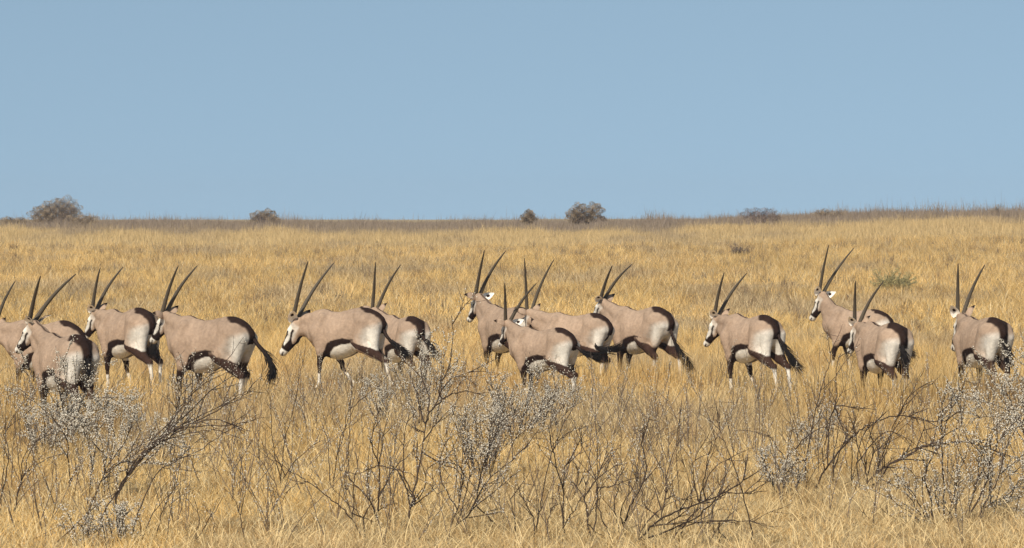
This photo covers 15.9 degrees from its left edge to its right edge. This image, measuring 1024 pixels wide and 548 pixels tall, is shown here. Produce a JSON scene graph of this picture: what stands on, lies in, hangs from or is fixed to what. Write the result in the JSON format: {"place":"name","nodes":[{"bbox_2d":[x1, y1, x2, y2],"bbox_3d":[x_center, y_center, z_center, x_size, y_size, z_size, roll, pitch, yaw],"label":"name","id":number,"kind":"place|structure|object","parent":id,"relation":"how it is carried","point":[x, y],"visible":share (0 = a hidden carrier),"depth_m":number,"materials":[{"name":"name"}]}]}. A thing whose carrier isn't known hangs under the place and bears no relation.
{"place":"outdoors","nodes":[
{"label":"outdoors","id":0,"kind":"place"},
{"bbox_2d":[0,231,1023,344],"bbox_3d":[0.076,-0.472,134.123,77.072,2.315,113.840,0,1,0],"label":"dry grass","id":1,"kind":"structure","parent":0,"point":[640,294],"depth_m":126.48,"materials":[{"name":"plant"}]},
{"bbox_2d":[0,218,1023,547],"bbox_3d":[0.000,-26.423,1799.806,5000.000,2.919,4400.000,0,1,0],"label":"ground","id":2,"kind":"structure","parent":0,"point":[870,500],"depth_m":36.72,"materials":[{"name":"plant"}]},
{"bbox_2d":[1,216,26,224],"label":"thorn bush","id":3,"kind":"object","parent":2,"relation":"on","point":[7,220],"visible":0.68,"depth_m":249.79,"materials":[{"name":"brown plant"}]},
{"bbox_2d":[0,388,64,511],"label":"shrub","id":4,"kind":"object","parent":2,"relation":"on","point":[27,470],"visible":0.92,"depth_m":33.58,"materials":[{"name":"brown plant"}]},
{"bbox_2d":[0,280,86,387],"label":"oryx","id":5,"kind":"object","parent":2,"relation":"on","point":[10,334],"visible":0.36,"depth_m":53.61,"materials":[{"name":"fur"}]},
{"bbox_2d":[16,384,92,454],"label":"shrub","id":6,"kind":"object","parent":2,"relation":"on","point":[32,434],"visible":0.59,"depth_m":40.93,"materials":[{"name":"grey plant"}]},
{"bbox_2d":[26,194,83,224],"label":"thorn bush","id":7,"kind":"object","parent":2,"relation":"on","point":[49,212],"visible":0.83,"depth_m":251.70,"materials":[{"name":"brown plant"}]},
{"bbox_2d":[15,274,99,417],"bbox_3d":[-5.762,1.013,46.828,0.644,2.027,2.029,-1,1,-32],"label":"oryx","id":8,"kind":"object","parent":2,"relation":"on","point":[40,339],"visible":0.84,"depth_m":46.52,"materials":[{"name":"fur"}]},
{"bbox_2d":[0,334,140,491],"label":"shrub","id":9,"kind":"object","parent":2,"relation":"on","point":[66,392],"visible":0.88,"depth_m":35.72,"materials":[{"name":"grey plant"}]},
{"bbox_2d":[55,503,101,545],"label":"shrub","id":10,"kind":"object","parent":2,"relation":"on","point":[86,529],"visible":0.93,"depth_m":30.36,"materials":[{"name":"grey plant"}]},
{"bbox_2d":[66,212,99,225],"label":"thorn bush","id":11,"kind":"object","parent":2,"relation":"on","point":[86,217],"visible":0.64,"depth_m":245.53,"materials":[{"name":"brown plant"}]},
{"bbox_2d":[51,386,120,450],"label":"shrub","id":12,"kind":"object","parent":2,"relation":"on","point":[71,413],"visible":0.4,"depth_m":42.48,"materials":[{"name":"grey plant"}]},
{"bbox_2d":[84,495,144,545],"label":"shrub","id":13,"kind":"object","parent":2,"relation":"on","point":[120,510],"visible":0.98,"depth_m":30.16,"materials":[{"name":"grey plant"}]},
{"bbox_2d":[38,383,201,497],"bbox_3d":[-3.857,1.635,35.736,1.476,1.136,1.196,0,1,-25],"label":"shrub","id":14,"kind":"object","parent":2,"relation":"on","point":[107,421],"visible":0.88,"depth_m":35.59,"materials":[{"name":"grey plant"}]},
{"bbox_2d":[84,267,162,387],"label":"oryx","id":15,"kind":"object","parent":2,"relation":"on","point":[119,333],"visible":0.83,"depth_m":57.18,"materials":[{"name":"fur"}]},
{"bbox_2d":[26,453,247,542],"bbox_3d":[-3.200,1.881,30.554,1.988,0.842,0.698,0,1,-8],"label":"shrub","id":16,"kind":"object","parent":2,"relation":"on","point":[174,483],"visible":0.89,"depth_m":30.62,"materials":[{"name":"brown plant"}]},
{"bbox_2d":[80,335,277,537],"bbox_3d":[-2.781,1.432,31.113,1.172,1.811,1.478,-1,1,-40],"label":"shrub","id":17,"kind":"object","parent":2,"relation":"on","point":[150,447],"visible":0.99,"depth_m":31.10,"materials":[{"name":"brown plant"}]},
{"bbox_2d":[172,354,214,443],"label":"shrub","id":18,"kind":"object","parent":2,"relation":"on","point":[190,390],"visible":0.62,"depth_m":44.00,"materials":[{"name":"brown plant"}]},
{"bbox_2d":[150,265,280,400],"bbox_3d":[-4.254,0.911,51.539,2.287,2.064,0.590,1,1,32],"label":"oryx","id":19,"kind":"object","parent":2,"relation":"on","point":[209,340],"visible":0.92,"depth_m":51.34,"materials":[{"name":"fur"}]},
{"bbox_2d":[249,208,279,225],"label":"thorn bush","id":20,"kind":"object","parent":2,"relation":"on","point":[259,216],"visible":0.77,"depth_m":252.03,"materials":[{"name":"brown plant"}]},
{"bbox_2d":[239,347,392,488],"bbox_3d":[-1.901,1.417,36.365,1.740,1.555,0.900,0,1,16],"label":"shrub","id":21,"kind":"object","parent":2,"relation":"on","point":[345,425],"visible":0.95,"depth_m":36.51,"materials":[{"name":"brown plant"}]},
{"bbox_2d":[271,446,388,536],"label":"shrub","id":22,"kind":"object","parent":2,"relation":"on","point":[353,497],"visible":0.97,"depth_m":31.14,"materials":[{"name":"brown plant"}]},
{"bbox_2d":[279,262,415,389],"bbox_3d":[-2.518,0.787,55.279,2.335,1.975,0.664,0,1,28],"label":"oryx","id":23,"kind":"object","parent":2,"relation":"on","point":[342,335],"visible":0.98,"depth_m":55.06,"materials":[{"name":"fur"}]},
{"bbox_2d":[356,373,399,419],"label":"shrub","id":24,"kind":"object","parent":2,"relation":"on","point":[379,395],"visible":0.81,"depth_m":47.03,"materials":[{"name":"grey plant"}]},
{"bbox_2d":[336,372,444,527],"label":"shrub","id":25,"kind":"object","parent":2,"relation":"on","point":[379,468],"visible":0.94,"depth_m":32.03,"materials":[{"name":"brown plant"}]},
{"bbox_2d":[361,262,443,384],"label":"oryx","id":26,"kind":"object","parent":2,"relation":"on","point":[401,331],"visible":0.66,"depth_m":57.55,"materials":[{"name":"fur"}]},
{"bbox_2d":[376,327,466,435],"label":"shrub","id":27,"kind":"object","parent":2,"relation":"on","point":[453,368],"visible":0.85,"depth_m":45.06,"materials":[{"name":"grey plant"}]},
{"bbox_2d":[384,286,497,528],"bbox_3d":[-0.636,1.179,32.116,1.002,2.223,0.901,0,1,13],"label":"shrub","id":28,"kind":"object","parent":2,"relation":"on","point":[414,499],"visible":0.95,"depth_m":32.05,"materials":[{"name":"brown plant"}]},
{"bbox_2d":[435,388,525,480],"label":"shrub","id":29,"kind":"object","parent":2,"relation":"on","point":[491,421],"visible":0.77,"depth_m":37.98,"materials":[{"name":"grey plant"}]},
{"bbox_2d":[424,380,549,533],"bbox_3d":[-0.337,1.665,31.330,0.786,1.512,1.722,1,1,34],"label":"shrub","id":30,"kind":"object","parent":2,"relation":"on","point":[471,471],"visible":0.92,"depth_m":31.57,"materials":[{"name":"brown plant"}]},
{"bbox_2d":[464,250,528,379],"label":"oryx","id":31,"kind":"object","parent":2,"relation":"on","point":[486,312],"visible":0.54,"depth_m":59.11,"materials":[{"name":"fur"}]},
{"bbox_2d":[458,392,537,453],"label":"shrub","id":32,"kind":"object","parent":2,"relation":"on","point":[502,423],"visible":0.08,"depth_m":41.89,"materials":[{"name":"brown plant"}]},
{"bbox_2d":[0,339,1023,547],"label":"dry undergrowth","id":33,"kind":"object","parent":2,"relation":"on","point":[638,472],"visible":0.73,"depth_m":38.49,"materials":[{"name":"brown plant"}]},
{"bbox_2d":[0,202,1023,254],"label":"ridge scrub","id":34,"kind":"object","parent":2,"relation":"on","point":[360,235],"visible":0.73,"depth_m":215.15,"materials":[{"name":"plant"}]},
{"bbox_2d":[0,198,1023,230],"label":"ridge weeds","id":35,"kind":"object","parent":2,"relation":"on","point":[136,221],"visible":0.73,"depth_m":245.45,"materials":[{"name":"plant"}]},
{"bbox_2d":[0,235,1023,464],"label":"brown weeds","id":36,"kind":"object","parent":2,"relation":"on","point":[499,304],"visible":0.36,"depth_m":118.57,"materials":[{"name":"plant"}]},
{"bbox_2d":[474,355,570,445],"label":"shrub","id":37,"kind":"object","parent":2,"relation":"on","point":[529,394],"visible":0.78,"depth_m":42.94,"materials":[{"name":"grey plant"}]},
{"bbox_2d":[519,208,537,223],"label":"thorn bush","id":38,"kind":"object","parent":2,"relation":"on","point":[529,215],"visible":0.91,"depth_m":251.74,"materials":[{"name":"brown plant"}]},
{"bbox_2d":[494,283,608,401],"bbox_3d":[0.476,1.008,52.900,2.029,1.769,0.566,1,1,40],"label":"oryx","id":39,"kind":"object","parent":2,"relation":"on","point":[552,343],"visible":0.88,"depth_m":52.73,"materials":[{"name":"fur"}]},
{"bbox_2d":[530,363,588,439],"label":"shrub","id":40,"kind":"object","parent":2,"relation":"on","point":[571,391],"visible":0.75,"depth_m":44.57,"materials":[{"name":"grey plant"}]},
{"bbox_2d":[517,258,624,381],"bbox_3d":[0.965,0.786,57.794,1.976,2.084,0.598,0,1,28],"label":"oryx","id":41,"kind":"object","parent":2,"relation":"on","point":[593,332],"visible":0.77,"depth_m":57.55,"materials":[{"name":"fur"}]},
{"bbox_2d":[507,413,640,540],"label":"shrub","id":42,"kind":"object","parent":2,"relation":"on","point":[563,489],"visible":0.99,"depth_m":30.84,"materials":[{"name":"brown plant"}]},
{"bbox_2d":[564,201,606,225],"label":"thorn bush","id":43,"kind":"object","parent":2,"relation":"on","point":[580,214],"visible":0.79,"depth_m":251.59,"materials":[{"name":"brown plant"}]},
{"bbox_2d":[593,264,693,373],"bbox_3d":[2.026,0.831,58.835,0.592,1.978,2.271,-1,1,-42],"label":"oryx","id":44,"kind":"object","parent":2,"relation":"on","point":[652,330],"visible":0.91,"depth_m":58.50,"materials":[{"name":"fur"}]},
{"bbox_2d":[600,403,695,533],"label":"shrub","id":45,"kind":"object","parent":2,"relation":"on","point":[642,494],"visible":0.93,"depth_m":31.34,"materials":[{"name":"brown plant"}]},
{"bbox_2d":[633,395,791,544],"bbox_3d":[1.719,1.652,30.413,1.122,1.256,0.916,-1,1,-43],"label":"shrub","id":46,"kind":"object","parent":2,"relation":"on","point":[688,520],"visible":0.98,"depth_m":30.39,"materials":[{"name":"brown plant"}]},
{"bbox_2d":[729,242,754,256],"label":"twiggy bush","id":47,"kind":"object","parent":2,"relation":"on","point":[740,249],"visible":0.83,"depth_m":164.90,"materials":[{"name":"brown plant"}]},
{"bbox_2d":[703,273,804,397],"bbox_3d":[3.604,0.923,55.578,0.620,1.889,2.181,-1,1,-32],"label":"oryx","id":48,"kind":"object","parent":2,"relation":"on","point":[759,334],"visible":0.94,"depth_m":55.22,"materials":[{"name":"fur"}]},
{"bbox_2d":[740,207,781,224],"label":"thorn bush","id":49,"kind":"object","parent":2,"relation":"on","point":[752,215],"visible":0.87,"depth_m":239.83,"materials":[{"name":"grey plant"}]},
{"bbox_2d":[753,440,815,496],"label":"shrub","id":50,"kind":"object","parent":2,"relation":"on","point":[783,467],"visible":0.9,"depth_m":35.73,"materials":[{"name":"grey plant"}]},
{"bbox_2d":[785,403,842,456],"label":"shrub","id":51,"kind":"object","parent":2,"relation":"on","point":[804,432],"visible":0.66,"depth_m":40.96,"materials":[{"name":"grey plant"}]},
{"bbox_2d":[815,208,847,218],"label":"thorn bush","id":52,"kind":"object","parent":2,"relation":"on","point":[825,213],"visible":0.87,"depth_m":249.80,"materials":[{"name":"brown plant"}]},
{"bbox_2d":[818,500,898,522],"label":"shrub","id":53,"kind":"object","parent":2,"relation":"on","point":[864,513],"visible":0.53,"depth_m":32.44,"materials":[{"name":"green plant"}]},
{"bbox_2d":[809,245,918,366],"bbox_3d":[6.055,0.629,63.322,2.091,2.275,0.596,1,1,31],"label":"oryx","id":54,"kind":"object","parent":2,"relation":"on","point":[835,317],"visible":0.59,"depth_m":63.45,"materials":[{"name":"fur"}]},
{"bbox_2d":[734,324,1021,490],"bbox_3d":[3.651,1.465,36.692,2.819,1.916,1.240,0,1,0],"label":"shrub","id":55,"kind":"object","parent":2,"relation":"on","point":[886,467],"visible":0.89,"depth_m":36.59,"materials":[{"name":"brown plant"}]},
{"bbox_2d":[847,281,913,395],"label":"oryx","id":56,"kind":"object","parent":2,"relation":"on","point":[884,345],"visible":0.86,"depth_m":51.99,"materials":[{"name":"fur"}]},
{"bbox_2d":[869,263,919,290],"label":"green bush","id":57,"kind":"object","parent":2,"relation":"on","point":[904,280],"visible":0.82,"depth_m":117.74,"materials":[{"name":"green plant"}]},
{"bbox_2d":[853,356,1023,523],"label":"shrub","id":58,"kind":"object","parent":2,"relation":"on","point":[981,453],"visible":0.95,"depth_m":32.50,"materials":[{"name":"grey plant"}]},
{"bbox_2d":[950,264,1017,386],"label":"oryx","id":59,"kind":"object","parent":2,"relation":"on","point":[983,336],"visible":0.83,"depth_m":53.50,"materials":[{"name":"fur"}]},
{"bbox_2d":[948,330,1023,446],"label":"shrub","id":60,"kind":"object","parent":2,"relation":"on","point":[998,386],"visible":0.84,"depth_m":38.60,"materials":[{"name":"grey plant"}]},
{"bbox_2d":[990,204,1003,214],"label":"thorn bush","id":61,"kind":"object","parent":2,"relation":"on","point":[995,210],"visible":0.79,"depth_m":249.92,"materials":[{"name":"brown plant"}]},
{"bbox_2d":[980,403,1023,518],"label":"shrub","id":62,"kind":"object","parent":2,"relation":"on","point":[1013,487],"visible":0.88,"depth_m":33.26,"materials":[{"name":"grey plant"}]},
{"bbox_2d":[0,349,1023,443],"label":"tall grass","id":63,"kind":"structure","parent":0,"point":[932,392],"depth_m":52.24,"materials":[{"name":"plant"}]},
{"bbox_2d":[0,0,1023,219],"label":"sky","id":64,"kind":"structure","parent":0,"point":[335,109],"materials":[{"name":"blue"}]}
]}

